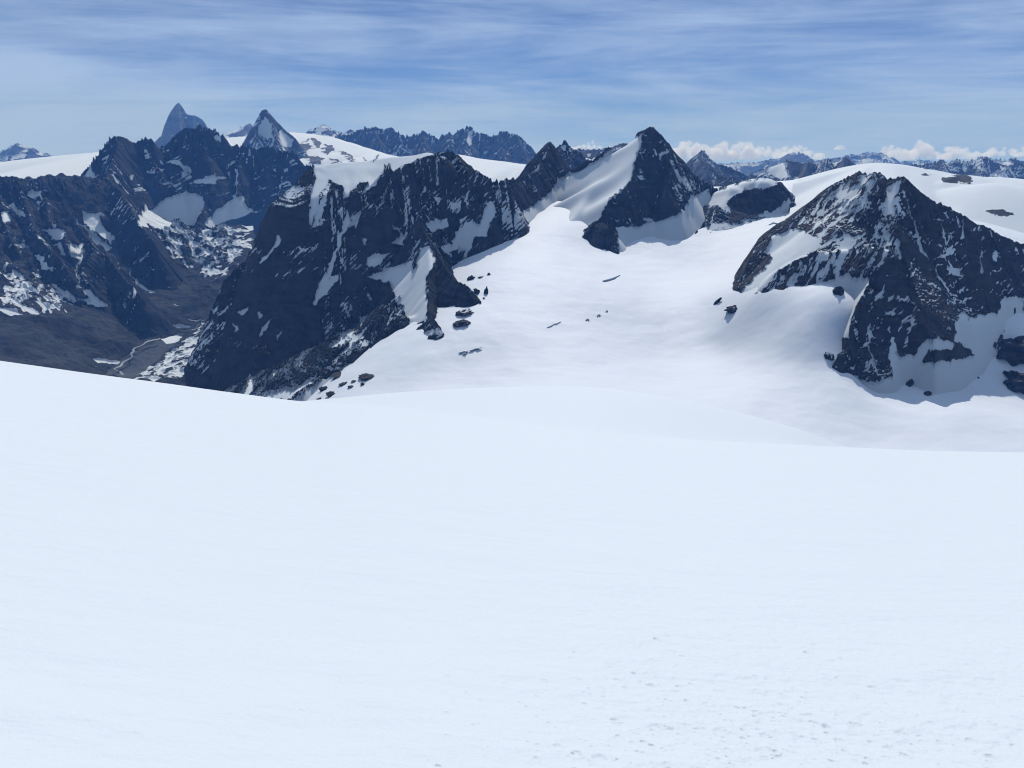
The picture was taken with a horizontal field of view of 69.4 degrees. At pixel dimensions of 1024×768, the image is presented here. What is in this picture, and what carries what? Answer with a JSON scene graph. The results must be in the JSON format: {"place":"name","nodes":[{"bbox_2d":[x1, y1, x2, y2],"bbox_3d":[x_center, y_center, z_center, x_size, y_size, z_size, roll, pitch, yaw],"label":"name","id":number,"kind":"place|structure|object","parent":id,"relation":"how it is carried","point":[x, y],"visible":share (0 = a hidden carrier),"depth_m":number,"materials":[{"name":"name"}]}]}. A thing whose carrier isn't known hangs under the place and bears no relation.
{"place":"outdoors","nodes":[
{"label":"outdoors","id":0,"kind":"place"},
{"bbox_2d":[0,143,51,161],"bbox_3d":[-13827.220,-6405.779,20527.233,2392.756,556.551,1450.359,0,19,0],"label":"mountain","id":1,"kind":"structure","parent":0,"point":[17,151],"depth_m":20272.30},
{"bbox_2d":[0,152,98,178],"bbox_3d":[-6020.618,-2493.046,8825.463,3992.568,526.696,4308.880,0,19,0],"label":"mountain","id":2,"kind":"structure","parent":0,"point":[70,165],"depth_m":8017.72,"materials":[{"name":"white snow"}]},
{"bbox_2d":[0,176,181,338],"bbox_3d":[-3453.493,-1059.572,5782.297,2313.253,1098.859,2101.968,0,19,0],"label":"mountain","id":3,"kind":"structure","parent":0,"point":[102,281],"depth_m":5303.29,"materials":[{"name":"grey stone"}]},
{"bbox_2d":[0,173,253,385],"bbox_3d":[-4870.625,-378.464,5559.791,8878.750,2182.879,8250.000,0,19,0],"label":"valley","id":4,"kind":"structure","parent":0,"point":[42,324],"depth_m":5008.38,"materials":[{"name":"grey rock"},{"name":"snow"}]},
{"bbox_2d":[114,338,160,374],"bbox_3d":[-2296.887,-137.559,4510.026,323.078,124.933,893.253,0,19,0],"label":"stream","id":5,"kind":"structure","parent":0,"point":[121,364],"depth_m":4731.93,"materials":[{"name":"grey liquid"}]},
{"bbox_2d":[155,103,207,147],"bbox_3d":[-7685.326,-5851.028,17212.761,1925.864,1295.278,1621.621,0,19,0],"label":"mountain","id":6,"kind":"structure","parent":0,"point":[179,119],"depth_m":17029.32,"materials":[{"name":"grey stone"}]},
{"bbox_2d":[81,124,314,290],"bbox_3d":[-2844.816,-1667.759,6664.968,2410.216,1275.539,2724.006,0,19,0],"label":"mountain","id":7,"kind":"structure","parent":0,"point":[199,176],"depth_m":6932.07,"materials":[{"name":"grey stone"}]},
{"bbox_2d":[154,209,267,238],"bbox_3d":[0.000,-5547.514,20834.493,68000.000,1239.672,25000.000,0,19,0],"label":"lowland","id":8,"kind":"structure","parent":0,"point":[254,219],"depth_m":10452.78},
{"bbox_2d":[220,123,252,137],"bbox_3d":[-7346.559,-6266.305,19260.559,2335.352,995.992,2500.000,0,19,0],"label":"mountain","id":9,"kind":"structure","parent":0,"point":[242,131],"depth_m":19084.41,"materials":[{"name":"white snow"}]},
{"bbox_2d":[243,109,307,158],"bbox_3d":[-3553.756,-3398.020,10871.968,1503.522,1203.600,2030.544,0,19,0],"label":"mountain","id":10,"kind":"structure","parent":0,"point":[267,129],"depth_m":10590.80,"materials":[{"name":"grey stone"}]},
{"bbox_2d":[226,132,398,166],"bbox_3d":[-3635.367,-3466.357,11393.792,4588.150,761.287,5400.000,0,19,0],"label":"mountain","id":11,"kind":"structure","parent":0,"point":[320,150],"depth_m":11168.23,"materials":[{"name":"white snow"}]},
{"bbox_2d":[306,125,356,137],"bbox_3d":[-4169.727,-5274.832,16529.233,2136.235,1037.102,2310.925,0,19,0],"label":"mountain","id":12,"kind":"structure","parent":0,"point":[323,130],"depth_m":16428.81,"materials":[{"name":"white snow"}]},
{"bbox_2d":[184,149,529,400],"bbox_3d":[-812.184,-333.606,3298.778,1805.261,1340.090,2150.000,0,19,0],"label":"mountain","id":13,"kind":"structure","parent":0,"point":[342,266],"depth_m":3253.95,"materials":[{"name":"grey stone"}]},
{"bbox_2d":[331,126,535,163],"bbox_3d":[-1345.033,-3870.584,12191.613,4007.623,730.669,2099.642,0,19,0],"label":"mountain","id":14,"kind":"structure","parent":0,"point":[505,146],"depth_m":11948.75,"materials":[{"name":"grey stone"}]},
{"bbox_2d":[441,152,526,182],"bbox_3d":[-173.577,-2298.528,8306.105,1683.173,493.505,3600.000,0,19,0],"label":"mountain","id":15,"kind":"structure","parent":0,"point":[493,170],"depth_m":8677.73,"materials":[{"name":"white snow"}]},
{"bbox_2d":[0,361,1023,767],"bbox_3d":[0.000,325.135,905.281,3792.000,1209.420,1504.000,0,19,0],"label":"snow slope","id":16,"kind":"structure","parent":0,"point":[524,577],"depth_m":6.12,"materials":[{"name":"white snow"}]},
{"bbox_2d":[0,0,1023,164],"label":"sky","id":17,"kind":"structure","parent":0,"point":[734,81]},
{"bbox_2d":[507,141,568,222],"bbox_3d":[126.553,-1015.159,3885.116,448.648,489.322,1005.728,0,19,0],"label":"mountain","id":18,"kind":"structure","parent":0,"point":[534,184],"depth_m":3797.07,"materials":[{"name":"grey stone"}]},
{"bbox_2d":[556,140,592,169],"bbox_3d":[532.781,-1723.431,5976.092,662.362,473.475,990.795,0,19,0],"label":"mountain","id":19,"kind":"structure","parent":0,"point":[573,159],"depth_m":5880.44,"materials":[{"name":"grey stone"}]},
{"bbox_2d":[573,143,627,159],"bbox_3d":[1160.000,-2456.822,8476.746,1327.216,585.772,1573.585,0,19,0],"label":"mountain","id":20,"kind":"structure","parent":0,"point":[591,154],"depth_m":8442.86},
{"bbox_2d":[553,127,717,253],"bbox_3d":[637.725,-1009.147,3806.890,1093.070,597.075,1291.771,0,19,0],"label":"mountain","id":21,"kind":"structure","parent":0,"point":[646,182],"depth_m":3603.20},
{"bbox_2d":[307,180,1023,451],"bbox_3d":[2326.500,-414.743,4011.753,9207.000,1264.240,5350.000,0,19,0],"label":"glacier","id":22,"kind":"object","parent":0,"point":[664,326],"visible":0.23,"depth_m":2442.22,"materials":[{"name":"white snow"}]},
{"bbox_2d":[319,386,327,391],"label":"rock outcrop","id":23,"kind":"object","parent":22,"relation":"on","point":[321,388],"visible":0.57,"depth_m":2455.05,"materials":[{"name":"grey stone"}]},
{"bbox_2d":[326,391,334,396],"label":"rock outcrop","id":24,"kind":"object","parent":22,"relation":"on","point":[329,393],"visible":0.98,"depth_m":2364.57,"materials":[{"name":"grey stone"}]},
{"bbox_2d":[331,371,340,376],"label":"rock outcrop","id":25,"kind":"object","parent":22,"relation":"on","point":[336,374],"visible":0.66,"depth_m":2517.72,"materials":[{"name":"grey stone"}]},
{"bbox_2d":[358,373,373,380],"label":"rock outcrop","id":26,"kind":"object","parent":22,"relation":"on","point":[365,376],"visible":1,"depth_m":2388.41,"materials":[{"name":"grey stone"}]},
{"bbox_2d":[453,319,468,326],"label":"rock outcrop","id":27,"kind":"object","parent":22,"relation":"on","point":[459,323],"visible":1,"depth_m":2556.15,"materials":[{"name":"grey stone"}]},
{"bbox_2d":[455,309,473,315],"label":"rock outcrop","id":28,"kind":"object","parent":22,"relation":"on","point":[462,312],"visible":1,"depth_m":2626.07,"materials":[{"name":"grey stone"}]},
{"bbox_2d":[473,288,479,294],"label":"rock outcrop","id":29,"kind":"object","parent":22,"relation":"on","point":[477,291],"visible":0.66,"depth_m":2774.91,"materials":[{"name":"grey stone"}]},
{"bbox_2d":[724,305,736,313],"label":"rock outcrop","id":30,"kind":"object","parent":22,"relation":"on","point":[731,309],"visible":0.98,"depth_m":2572.11,"materials":[{"name":"grey stone"}]},
{"bbox_2d":[824,351,833,360],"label":"rock outcrop","id":31,"kind":"object","parent":22,"relation":"on","point":[829,355],"visible":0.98,"depth_m":2247.95,"materials":[{"name":"grey stone"}]},
{"bbox_2d":[832,286,843,295],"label":"rock outcrop","id":32,"kind":"object","parent":22,"relation":"on","point":[839,290],"visible":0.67,"depth_m":2373.32,"materials":[{"name":"grey stone"}]},
{"bbox_2d":[1003,370,1023,393],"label":"rock outcrop","id":33,"kind":"object","parent":22,"relation":"on","point":[1014,382],"visible":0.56,"depth_m":2344.43,"materials":[{"name":"grey stone"}]},
{"bbox_2d":[686,150,746,182],"bbox_3d":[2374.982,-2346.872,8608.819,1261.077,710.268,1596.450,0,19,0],"label":"mountain","id":34,"kind":"structure","parent":0,"point":[701,165],"depth_m":8510.85,"materials":[{"name":"grey stone"}]},
{"bbox_2d":[704,176,744,186],"bbox_3d":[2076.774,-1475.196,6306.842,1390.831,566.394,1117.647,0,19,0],"label":"mountain","id":35,"kind":"structure","parent":0,"point":[719,181],"depth_m":6247.22,"materials":[{"name":"grey stone"}]},
{"bbox_2d":[703,177,794,232],"bbox_3d":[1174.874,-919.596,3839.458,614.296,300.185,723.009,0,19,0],"label":"mountain","id":36,"kind":"structure","parent":0,"point":[738,203],"depth_m":3727.55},
{"bbox_2d":[745,157,855,180],"bbox_3d":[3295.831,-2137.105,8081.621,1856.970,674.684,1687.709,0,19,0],"label":"mountain","id":37,"kind":"structure","parent":0,"point":[787,170],"depth_m":8011.51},
{"bbox_2d":[718,152,891,175],"bbox_3d":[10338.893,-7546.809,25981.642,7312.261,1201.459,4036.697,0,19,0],"label":"mountain","id":38,"kind":"structure","parent":0,"point":[747,169],"depth_m":25546.06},
{"bbox_2d":[732,171,1023,394],"bbox_3d":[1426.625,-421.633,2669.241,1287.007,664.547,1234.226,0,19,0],"label":"mountain","id":39,"kind":"structure","parent":0,"point":[933,288],"depth_m":2447.74,"materials":[{"name":"grey stone"}]},
{"bbox_2d":[905,379,913,386],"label":"rock outcrop","id":40,"kind":"object","parent":39,"relation":"on","point":[909,383],"visible":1,"depth_m":2227.71,"materials":[{"name":"grey stone"}]},
{"bbox_2d":[996,335,1023,365],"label":"rock outcrop","id":41,"kind":"object","parent":39,"relation":"on","point":[1011,352],"visible":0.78,"depth_m":2430.64,"materials":[{"name":"grey stone"}]},
{"bbox_2d":[789,163,1023,232],"bbox_3d":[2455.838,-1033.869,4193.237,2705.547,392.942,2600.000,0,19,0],"label":"mountain","id":42,"kind":"structure","parent":0,"point":[998,201],"depth_m":3799.04,"materials":[{"name":"white snow"}]},
{"bbox_2d":[850,152,1023,165],"bbox_3d":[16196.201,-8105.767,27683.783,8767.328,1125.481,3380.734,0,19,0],"label":"mountain","id":43,"kind":"structure","parent":0,"point":[910,163],"depth_m":27622.03,"materials":[{"name":"white snow"}]},
{"bbox_2d":[909,156,1023,178],"bbox_3d":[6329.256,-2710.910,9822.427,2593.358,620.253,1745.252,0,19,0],"label":"mountain","id":44,"kind":"structure","parent":0,"point":[990,167],"depth_m":9661.84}
]}

